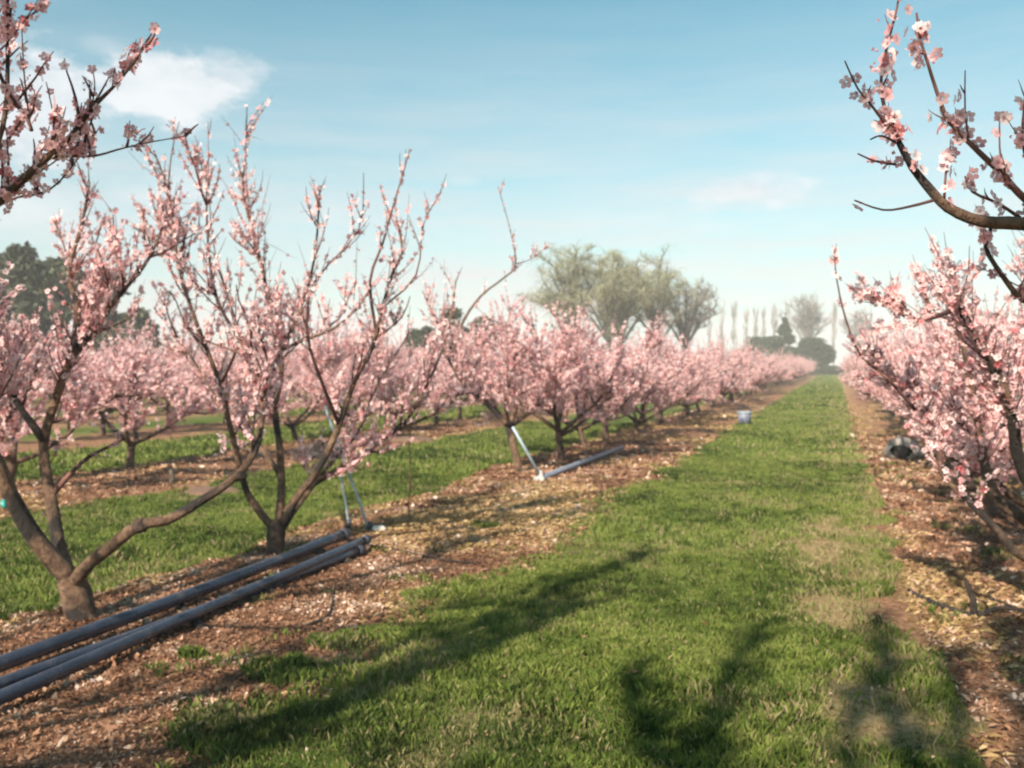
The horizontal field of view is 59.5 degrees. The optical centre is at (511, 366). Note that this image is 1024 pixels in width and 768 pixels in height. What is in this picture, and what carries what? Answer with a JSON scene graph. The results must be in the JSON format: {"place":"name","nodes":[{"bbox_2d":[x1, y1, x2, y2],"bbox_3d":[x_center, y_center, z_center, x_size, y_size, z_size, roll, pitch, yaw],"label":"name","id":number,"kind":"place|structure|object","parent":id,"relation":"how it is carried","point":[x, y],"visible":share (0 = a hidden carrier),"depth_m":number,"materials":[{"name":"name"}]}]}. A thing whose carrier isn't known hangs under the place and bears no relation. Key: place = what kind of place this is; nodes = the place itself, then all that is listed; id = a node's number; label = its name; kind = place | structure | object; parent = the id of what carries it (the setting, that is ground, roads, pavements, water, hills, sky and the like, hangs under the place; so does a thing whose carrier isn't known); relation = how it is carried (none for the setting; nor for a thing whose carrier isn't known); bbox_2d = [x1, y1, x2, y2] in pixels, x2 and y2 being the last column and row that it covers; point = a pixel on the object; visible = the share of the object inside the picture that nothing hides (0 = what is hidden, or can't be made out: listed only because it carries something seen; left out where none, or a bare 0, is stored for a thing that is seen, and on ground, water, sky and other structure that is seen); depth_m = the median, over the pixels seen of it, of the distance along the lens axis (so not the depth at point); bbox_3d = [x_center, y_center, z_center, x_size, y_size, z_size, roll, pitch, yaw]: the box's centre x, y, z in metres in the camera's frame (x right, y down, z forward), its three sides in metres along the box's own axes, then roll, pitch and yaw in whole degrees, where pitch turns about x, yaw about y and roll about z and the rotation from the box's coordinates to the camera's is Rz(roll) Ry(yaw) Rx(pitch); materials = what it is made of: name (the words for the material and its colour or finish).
{"place":"outdoors","nodes":[
{"label":"outdoors","id":0,"kind":"place"},
{"bbox_2d":[0,370,1023,767],"bbox_3d":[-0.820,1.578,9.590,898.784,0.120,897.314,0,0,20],"label":"ground","id":1,"kind":"structure","parent":0,"point":[86,434],"depth_m":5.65,"materials":[{"name":"brown soil"}]},
{"bbox_2d":[0,240,64,350],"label":"evergreen tree","id":2,"kind":"object","parent":1,"relation":"on","point":[28,271],"visible":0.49,"depth_m":71.33,"materials":[{"name":"green plant"}]},
{"bbox_2d":[0,301,71,441],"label":"peach tree","id":3,"kind":"object","parent":1,"relation":"on","point":[15,324],"visible":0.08,"depth_m":18.20,"materials":[{"name":"pink plant"}]},
{"bbox_2d":[12,339,115,419],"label":"peach tree","id":4,"kind":"object","parent":1,"relation":"on","point":[50,395],"visible":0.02,"depth_m":26.68,"materials":[{"name":"pink plant"}]},
{"bbox_2d":[35,256,107,350],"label":"evergreen tree","id":5,"kind":"object","parent":1,"relation":"on","point":[59,266],"visible":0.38,"depth_m":72.17,"materials":[{"name":"green plant"}]},
{"bbox_2d":[0,330,196,479],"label":"peach tree","id":6,"kind":"object","parent":1,"relation":"on","point":[18,425],"visible":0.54,"depth_m":11.75,"materials":[{"name":"pink plant"}]},
{"bbox_2d":[0,0,198,214],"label":"peach tree","id":7,"kind":"object","parent":1,"relation":"on","point":[57,143],"visible":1,"depth_m":2.95,"materials":[{"name":"pink plant"}]},
{"bbox_2d":[72,273,136,355],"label":"evergreen tree","id":8,"kind":"object","parent":1,"relation":"on","point":[113,333],"visible":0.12,"depth_m":73.69,"materials":[{"name":"green plant"}]},
{"bbox_2d":[45,312,182,435],"bbox_3d":[-9.409,0.219,20.280,3.062,2.849,2.987,0,0,40],"label":"peach tree","id":9,"kind":"object","parent":1,"relation":"on","point":[102,430],"visible":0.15,"depth_m":20.24,"materials":[{"name":"pink plant"}]},
{"bbox_2d":[13,321,231,468],"bbox_3d":[-5.810,0.438,14.279,2.855,2.445,3.025,1,0,4],"label":"peach tree","id":10,"kind":"object","parent":1,"relation":"on","point":[130,407],"visible":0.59,"depth_m":13.66,"materials":[{"name":"pink plant"}]},
{"bbox_2d":[86,342,160,415],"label":"peach tree","id":11,"kind":"object","parent":1,"relation":"on","point":[91,363],"visible":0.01,"depth_m":28.52,"materials":[{"name":"pink plant"}]},
{"bbox_2d":[116,303,163,351],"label":"evergreen tree","id":12,"kind":"object","parent":1,"relation":"on","point":[141,317],"visible":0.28,"depth_m":74.83,"materials":[{"name":"green plant"}]},
{"bbox_2d":[86,326,200,407],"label":"peach tree","id":13,"kind":"object","parent":1,"relation":"on","point":[174,355],"visible":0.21,"depth_m":31.25,"materials":[{"name":"pink plant"}]},
{"bbox_2d":[0,120,328,621],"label":"peach tree","id":14,"kind":"object","parent":1,"relation":"on","point":[76,595],"visible":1,"depth_m":5.89,"materials":[{"name":"pink plant"}]},
{"bbox_2d":[107,319,232,428],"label":"peach tree","id":15,"kind":"object","parent":1,"relation":"on","point":[171,392],"visible":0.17,"depth_m":22.13,"materials":[{"name":"pink plant"}]},
{"bbox_2d":[168,466,173,482],"bbox_3d":[-4.606,1.488,12.111,0.078,0.283,0.065,0,0,20],"label":"timber stake","id":16,"kind":"object","parent":1,"relation":"on","point":[171,474],"visible":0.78,"depth_m":12.09,"materials":[{"name":"wood"}]},
{"bbox_2d":[0,528,350,672],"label":"irrigation pipe","id":17,"kind":"object","parent":1,"relation":"on","point":[28,653],"visible":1,"depth_m":5.44,"materials":[{"name":"grey plastic"}]},
{"bbox_2d":[0,545,365,688],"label":"irrigation pipe","id":18,"kind":"object","parent":1,"relation":"on","point":[6,680],"visible":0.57,"depth_m":4.72,"materials":[{"name":"grey plastic"}]},
{"bbox_2d":[0,535,371,705],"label":"irrigation pipe","id":19,"kind":"object","parent":1,"relation":"on","point":[14,691],"visible":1,"depth_m":4.98,"materials":[{"name":"grey plastic"}]},
{"bbox_2d":[175,603,207,629],"bbox_3d":[-2.004,1.555,5.563,0.063,0.067,0.676,0,0,-33],"label":"timber bearer","id":20,"kind":"object","parent":1,"relation":"on","point":[198,623],"visible":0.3,"depth_m":5.37,"materials":[{"name":"brown wood"}]},
{"bbox_2d":[178,486,242,495],"bbox_3d":[-3.811,1.587,11.341,0.928,0.102,0.679,0,0,20],"label":"earth mound","id":21,"kind":"object","parent":1,"relation":"on","point":[197,490],"visible":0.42,"depth_m":11.22,"materials":[{"name":"brown soil"}]},
{"bbox_2d":[175,346,294,422],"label":"peach tree","id":22,"kind":"object","parent":1,"relation":"on","point":[235,366],"visible":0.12,"depth_m":24.16,"materials":[{"name":"pink plant"}]},
{"bbox_2d":[229,325,305,415],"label":"peach tree","id":23,"kind":"object","parent":1,"relation":"on","point":[290,374],"visible":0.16,"depth_m":26.59,"materials":[{"name":"pink plant"}]},
{"bbox_2d":[226,314,347,444],"bbox_3d":[-4.372,0.247,18.344,2.328,2.762,3.481,1,2,-4],"label":"peach tree","id":24,"kind":"object","parent":1,"relation":"on","point":[328,358],"visible":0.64,"depth_m":17.70,"materials":[{"name":"pink plant"}]},
{"bbox_2d":[128,95,494,554],"bbox_3d":[-1.764,-0.328,7.776,3.421,4.078,2.582,0,0,-2],"label":"peach tree","id":25,"kind":"object","parent":1,"relation":"on","point":[276,529],"visible":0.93,"depth_m":7.58,"materials":[{"name":"pink plant"}]},
{"bbox_2d":[277,323,351,414],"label":"peach tree","id":26,"kind":"object","parent":1,"relation":"on","point":[295,396],"visible":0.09,"depth_m":28.38,"materials":[{"name":"pink plant"}]},
{"bbox_2d":[306,590,333,626],"bbox_3d":[-1.188,1.553,5.763,0.100,0.025,0.818,0,0,0],"label":"fallen stick","id":27,"kind":"object","parent":1,"relation":"on","point":[312,623],"visible":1,"depth_m":5.54,"materials":[{"name":"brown wood"}]},
{"bbox_2d":[284,435,358,458],"bbox_3d":[-3.349,1.415,15.599,1.441,0.478,1.047,0,0,-23],"label":"brush heap","id":28,"kind":"object","parent":1,"relation":"on","point":[317,452],"visible":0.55,"depth_m":15.34,"materials":[{"name":"brown wood"}]},
{"bbox_2d":[314,548,352,563],"bbox_3d":[-1.468,1.555,7.330,0.064,0.067,0.599,0,0,-38],"label":"timber bearer","id":29,"kind":"object","parent":1,"relation":"on","point":[323,551],"visible":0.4,"depth_m":7.39,"materials":[{"name":"brown wood"}]},
{"bbox_2d":[284,307,402,435],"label":"peach tree","id":30,"kind":"object","parent":1,"relation":"on","point":[362,388],"visible":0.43,"depth_m":19.60,"materials":[{"name":"pink plant"}]},
{"bbox_2d":[340,473,351,527],"bbox_3d":[-1.613,1.290,8.692,0.124,0.648,0.061,0,0,12],"label":"irrigation riser","id":31,"kind":"object","parent":1,"relation":"on","point":[348,523],"visible":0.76,"depth_m":8.67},
{"bbox_2d":[324,406,371,530],"bbox_3d":[-1.571,0.994,8.545,0.513,1.222,0.069,0,0,16],"label":"irrigation riser","id":32,"kind":"object","parent":1,"relation":"on","point":[368,525],"visible":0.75,"depth_m":8.50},
{"bbox_2d":[335,354,384,411],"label":"peach tree","id":33,"kind":"object","parent":1,"relation":"on","point":[350,362],"visible":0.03,"depth_m":30.75,"materials":[{"name":"pink plant"}]},
{"bbox_2d":[332,313,412,405],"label":"peach tree","id":34,"kind":"object","parent":1,"relation":"on","point":[402,352],"visible":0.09,"depth_m":32.73,"materials":[{"name":"pink plant"}]},
{"bbox_2d":[384,355,427,406],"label":"peach tree","id":35,"kind":"object","parent":1,"relation":"on","point":[397,390],"visible":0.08,"depth_m":34.57,"materials":[{"name":"pink plant"}]},
{"bbox_2d":[344,325,474,428],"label":"peach tree","id":36,"kind":"object","parent":1,"relation":"on","point":[389,388],"visible":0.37,"depth_m":21.68,"materials":[{"name":"pink plant"}]},
{"bbox_2d":[406,422,412,519],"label":"sapling","id":37,"kind":"object","parent":1,"relation":"on","point":[409,480],"visible":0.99,"depth_m":8.96,"materials":[{"name":"brown plant"}]},
{"bbox_2d":[387,436,435,443],"bbox_3d":[-2.148,1.550,18.915,1.082,0.128,0.979,0,0,-7],"label":"earth mound","id":38,"kind":"object","parent":1,"relation":"on","point":[418,439],"visible":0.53,"depth_m":18.66,"materials":[{"name":"brown soil"}]},
{"bbox_2d":[403,325,439,384],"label":"evergreen tree","id":39,"kind":"object","parent":1,"relation":"on","point":[416,336],"visible":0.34,"depth_m":75.74,"materials":[{"name":"green plant"}]},
{"bbox_2d":[395,337,453,404],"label":"peach tree","id":40,"kind":"object","parent":1,"relation":"on","point":[409,350],"visible":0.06,"depth_m":37.56,"materials":[{"name":"pink plant"}]},
{"bbox_2d":[389,320,482,424],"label":"peach tree","id":41,"kind":"object","parent":1,"relation":"on","point":[409,373],"visible":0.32,"depth_m":23.96,"materials":[{"name":"pink plant"}]},
{"bbox_2d":[439,307,471,340],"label":"evergreen tree","id":42,"kind":"object","parent":1,"relation":"on","point":[457,315],"visible":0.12,"depth_m":76.42,"materials":[{"name":"green plant"}]},
{"bbox_2d":[416,333,498,419],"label":"peach tree","id":43,"kind":"object","parent":1,"relation":"on","point":[459,417],"visible":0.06,"depth_m":25.99,"materials":[{"name":"pink plant"}]},
{"bbox_2d":[468,316,502,349],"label":"evergreen tree","id":44,"kind":"object","parent":1,"relation":"on","point":[482,321],"visible":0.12,"depth_m":77.07,"materials":[{"name":"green plant"}]},
{"bbox_2d":[420,181,589,471],"bbox_3d":[-0.104,-0.458,13.061,2.237,4.337,2.316,0,0,20],"label":"peach tree","id":45,"kind":"object","parent":1,"relation":"on","point":[513,375],"visible":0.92,"depth_m":13.01,"materials":[{"name":"pink plant"}]},
{"bbox_2d":[0,374,1023,767],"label":"grass","id":46,"kind":"structure","parent":1,"relation":"on","point":[790,422],"depth_m":5.59,"materials":[{"name":"green plant"}]},
{"bbox_2d":[434,301,651,459],"bbox_3d":[0.776,0.206,14.696,3.384,2.831,3.170,0,0,-36],"label":"peach tree","id":47,"kind":"object","parent":1,"relation":"on","point":[609,383],"visible":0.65,"depth_m":14.59,"materials":[{"name":"pink plant"}]},
{"bbox_2d":[511,426,623,481],"bbox_3d":[1.127,1.188,13.842,0.392,0.773,4.404,0,0,26],"label":"irrigation line","id":48,"kind":"object","parent":1,"relation":"on","point":[541,476],"visible":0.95,"depth_m":12.80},
{"bbox_2d":[509,238,673,355],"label":"willow tree","id":49,"kind":"object","parent":1,"relation":"on","point":[610,292],"visible":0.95,"depth_m":94.16,"materials":[{"name":"green plant"}]},
{"bbox_2d":[524,299,670,447],"bbox_3d":[1.369,0.232,16.876,3.071,2.773,3.113,0,0,44],"label":"peach tree","id":50,"kind":"object","parent":1,"relation":"on","point":[626,404],"visible":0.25,"depth_m":16.48,"materials":[{"name":"pink plant"}]},
{"bbox_2d":[532,307,690,439],"bbox_3d":[2.038,0.182,19.224,3.247,2.879,3.751,1,2,5],"label":"peach tree","id":51,"kind":"object","parent":1,"relation":"on","point":[648,381],"visible":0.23,"depth_m":18.37,"materials":[{"name":"pink plant"}]},
{"bbox_2d":[570,243,721,343],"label":"willow tree","id":52,"kind":"object","parent":1,"relation":"on","point":[665,298],"visible":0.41,"depth_m":97.96,"materials":[{"name":"green plant"}]},
{"bbox_2d":[592,331,729,433],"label":"peach tree","id":53,"kind":"object","parent":1,"relation":"on","point":[688,389],"visible":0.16,"depth_m":20.18,"materials":[{"name":"pink plant"}]},
{"bbox_2d":[597,310,727,427],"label":"peach tree","id":54,"kind":"object","parent":1,"relation":"on","point":[672,387],"visible":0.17,"depth_m":22.21,"materials":[{"name":"pink plant"}]},
{"bbox_2d":[630,333,722,422],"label":"peach tree","id":55,"kind":"object","parent":1,"relation":"on","point":[667,354],"visible":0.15,"depth_m":24.34,"materials":[{"name":"pink plant"}]},
{"bbox_2d":[645,272,731,352],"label":"willow tree","id":56,"kind":"object","parent":1,"relation":"on","point":[687,326],"visible":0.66,"depth_m":102.28,"materials":[{"name":"green plant"}]},
{"bbox_2d":[656,324,737,414],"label":"peach tree","id":57,"kind":"object","parent":1,"relation":"on","point":[710,367],"visible":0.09,"depth_m":28.18,"materials":[{"name":"pink plant"}]},
{"bbox_2d":[653,334,753,418],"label":"peach tree","id":58,"kind":"object","parent":1,"relation":"on","point":[722,387],"visible":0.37,"depth_m":25.55,"materials":[{"name":"pink plant"}]},
{"bbox_2d":[705,294,711,349],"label":"poplar tree","id":59,"kind":"object","parent":1,"relation":"on","point":[709,302],"visible":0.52,"depth_m":204.90,"materials":[{"name":"grey plant"}]},
{"bbox_2d":[692,337,730,411],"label":"peach tree","id":60,"kind":"object","parent":1,"relation":"on","point":[712,384],"visible":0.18,"depth_m":30.32,"materials":[{"name":"pink plant"}]},
{"bbox_2d":[684,327,756,408],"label":"peach tree","id":61,"kind":"object","parent":1,"relation":"on","point":[748,362],"visible":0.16,"depth_m":32.45,"materials":[{"name":"pink plant"}]},
{"bbox_2d":[717,298,726,354],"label":"poplar tree","id":62,"kind":"object","parent":1,"relation":"on","point":[721,329],"visible":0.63,"depth_m":206.46,"materials":[{"name":"grey plant"}]},
{"bbox_2d":[699,335,757,400],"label":"peach tree","id":63,"kind":"object","parent":1,"relation":"on","point":[742,350],"visible":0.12,"depth_m":40.33,"materials":[{"name":"pink plant"}]},
{"bbox_2d":[707,342,750,406],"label":"peach tree","id":64,"kind":"object","parent":1,"relation":"on","point":[744,370],"visible":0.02,"depth_m":34.45,"materials":[{"name":"pink plant"}]},
{"bbox_2d":[730,301,738,352],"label":"poplar tree","id":65,"kind":"object","parent":1,"relation":"on","point":[733,312],"visible":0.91,"depth_m":208.02,"materials":[{"name":"grey plant"}]},
{"bbox_2d":[696,336,779,404],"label":"peach tree","id":66,"kind":"object","parent":1,"relation":"on","point":[754,380],"visible":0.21,"depth_m":35.82,"materials":[{"name":"pink plant"}]},
{"bbox_2d":[737,407,751,423],"bbox_3d":[6.313,1.349,24.348,0.414,0.487,0.407,0,0,-15],"label":"plastic bin","id":67,"kind":"object","parent":1,"relation":"on","point":[744,417],"visible":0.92,"depth_m":24.21,"materials":[{"name":"white plastic"}]},
{"bbox_2d":[742,306,748,346],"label":"poplar tree","id":68,"kind":"object","parent":1,"relation":"on","point":[746,319],"visible":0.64,"depth_m":209.56,"materials":[{"name":"grey plant"}]},
{"bbox_2d":[724,350,776,402],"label":"peach tree","id":69,"kind":"object","parent":1,"relation":"on","point":[759,367],"visible":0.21,"depth_m":37.94,"materials":[{"name":"pink plant"}]},
{"bbox_2d":[729,344,779,395],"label":"peach tree","id":70,"kind":"object","parent":1,"relation":"on","point":[760,355],"visible":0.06,"depth_m":47.93,"materials":[{"name":"pink plant"}]},
{"bbox_2d":[752,306,759,336],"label":"poplar tree","id":71,"kind":"object","parent":1,"relation":"on","point":[755,332],"visible":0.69,"depth_m":211.09,"materials":[{"name":"grey plant"}]},
{"bbox_2d":[740,336,775,357],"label":"evergreen shrub","id":72,"kind":"object","parent":1,"relation":"on","point":[765,341],"visible":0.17,"depth_m":161.04,"materials":[{"name":"green plant"}]},
{"bbox_2d":[761,305,766,353],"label":"poplar tree","id":73,"kind":"object","parent":1,"relation":"on","point":[763,331],"visible":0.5,"depth_m":212.44,"materials":[{"name":"grey plant"}]},
{"bbox_2d":[749,348,784,394],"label":"peach tree","id":74,"kind":"object","parent":1,"relation":"on","point":[750,393],"visible":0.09,"depth_m":49.51,"materials":[{"name":"pink plant"}]},
{"bbox_2d":[770,302,777,335],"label":"poplar tree","id":75,"kind":"object","parent":1,"relation":"on","point":[775,324],"visible":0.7,"depth_m":213.88,"materials":[{"name":"grey plant"}]},
{"bbox_2d":[763,355,791,389],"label":"peach tree","id":76,"kind":"object","parent":1,"relation":"on","point":[785,369],"visible":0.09,"depth_m":57.18,"materials":[{"name":"pink plant"}]},
{"bbox_2d":[764,317,797,359],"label":"evergreen tree","id":77,"kind":"object","parent":1,"relation":"on","point":[784,329],"visible":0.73,"depth_m":159.44,"materials":[{"name":"green plant"}]},
{"bbox_2d":[760,351,805,386],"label":"peach tree","id":78,"kind":"object","parent":1,"relation":"on","point":[792,374],"visible":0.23,"depth_m":67.05,"materials":[{"name":"pink plant"}]},
{"bbox_2d":[769,292,836,348],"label":"bare tree","id":79,"kind":"object","parent":1,"relation":"on","point":[807,324],"visible":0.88,"depth_m":194.23,"materials":[{"name":"grey plant"}]},
{"bbox_2d":[793,337,830,374],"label":"evergreen shrub","id":80,"kind":"object","parent":1,"relation":"on","point":[813,348],"visible":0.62,"depth_m":156.57,"materials":[{"name":"green plant"}]},
{"bbox_2d":[821,344,836,365],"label":"evergreen shrub","id":81,"kind":"object","parent":1,"relation":"on","point":[831,358],"visible":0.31,"depth_m":159.05,"materials":[{"name":"green plant"}]},
{"bbox_2d":[819,365,844,374],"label":"evergreen shrub","id":82,"kind":"object","parent":1,"relation":"on","point":[830,370],"visible":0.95,"depth_m":154.95,"materials":[{"name":"green plant"}]},
{"bbox_2d":[829,300,837,364],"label":"poplar tree","id":83,"kind":"object","parent":1,"relation":"on","point":[834,313],"visible":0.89,"depth_m":216.88,"materials":[{"name":"grey plant"}]},
{"bbox_2d":[833,305,888,355],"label":"bare tree","id":84,"kind":"object","parent":1,"relation":"on","point":[861,320],"visible":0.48,"depth_m":197.43,"materials":[{"name":"grey plant"}]},
{"bbox_2d":[857,326,903,422],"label":"peach tree","id":85,"kind":"object","parent":1,"relation":"on","point":[901,417],"visible":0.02,"depth_m":24.72,"materials":[{"name":"pink plant"}]},
{"bbox_2d":[851,307,928,432],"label":"peach tree","id":86,"kind":"object","parent":1,"relation":"on","point":[898,342],"visible":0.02,"depth_m":21.69,"materials":[{"name":"pink plant"}]},
{"bbox_2d":[875,330,907,427],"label":"peach tree","id":87,"kind":"object","parent":1,"relation":"on","point":[897,338],"depth_m":22.68,"materials":[{"name":"pink plant"}]},
{"bbox_2d":[838,314,948,439],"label":"peach tree","id":88,"kind":"object","parent":1,"relation":"on","point":[867,388],"visible":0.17,"depth_m":18.82,"materials":[{"name":"pink plant"}]},
{"bbox_2d":[883,437,925,459],"bbox_3d":[6.629,1.389,15.130,0.672,0.384,0.526,0,0,29],"label":"sack","id":89,"kind":"object","parent":1,"relation":"on","point":[895,449],"visible":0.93,"depth_m":14.96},
{"bbox_2d":[874,326,936,446],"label":"peach tree","id":90,"kind":"object","parent":1,"relation":"on","point":[896,401],"visible":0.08,"depth_m":17.04,"materials":[{"name":"pink plant"}]},
{"bbox_2d":[880,320,938,457],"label":"peach tree","id":91,"kind":"object","parent":1,"relation":"on","point":[897,413],"visible":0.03,"depth_m":15.05,"materials":[{"name":"pink plant"}]},
{"bbox_2d":[828,228,1023,560],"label":"peach tree","id":92,"kind":"object","parent":1,"relation":"on","point":[988,363],"visible":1,"depth_m":5.18,"materials":[{"name":"pink plant"}]},
{"bbox_2d":[839,0,1023,303],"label":"peach tree","id":93,"kind":"object","parent":1,"relation":"on","point":[980,218],"visible":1,"depth_m":2.25,"materials":[{"name":"pink plant"}]},
{"bbox_2d":[841,276,1023,470],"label":"peach tree","id":94,"kind":"object","parent":1,"relation":"on","point":[948,464],"visible":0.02,"depth_m":13.21,"materials":[{"name":"pink plant"}]},
{"bbox_2d":[861,284,1023,515],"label":"peach tree","id":95,"kind":"object","parent":1,"relation":"on","point":[990,506],"visible":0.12,"depth_m":9.62,"materials":[{"name":"pink plant"}]},
{"bbox_2d":[886,297,1023,550],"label":"peach tree","id":96,"kind":"object","parent":1,"relation":"on","point":[959,444],"visible":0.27,"depth_m":6.84,"materials":[{"name":"pink plant"}]},
{"bbox_2d":[897,286,1023,490],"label":"peach tree","id":97,"kind":"object","parent":1,"relation":"on","point":[968,484],"visible":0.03,"depth_m":11.10,"materials":[{"name":"pink plant"}]},
{"bbox_2d":[907,578,1023,618],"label":"fallen branch","id":98,"kind":"object","parent":1,"relation":"on","point":[972,603],"visible":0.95,"depth_m":5.66,"materials":[{"name":"brown wood"}]},
{"bbox_2d":[0,404,1023,767],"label":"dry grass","id":99,"kind":"structure","parent":0,"point":[530,514],"depth_m":8.63,"materials":[{"name":"plant"}]},
{"bbox_2d":[0,0,1023,368],"label":"sky","id":100,"kind":"structure","parent":0,"point":[727,133],"materials":[{"name":"blue"}]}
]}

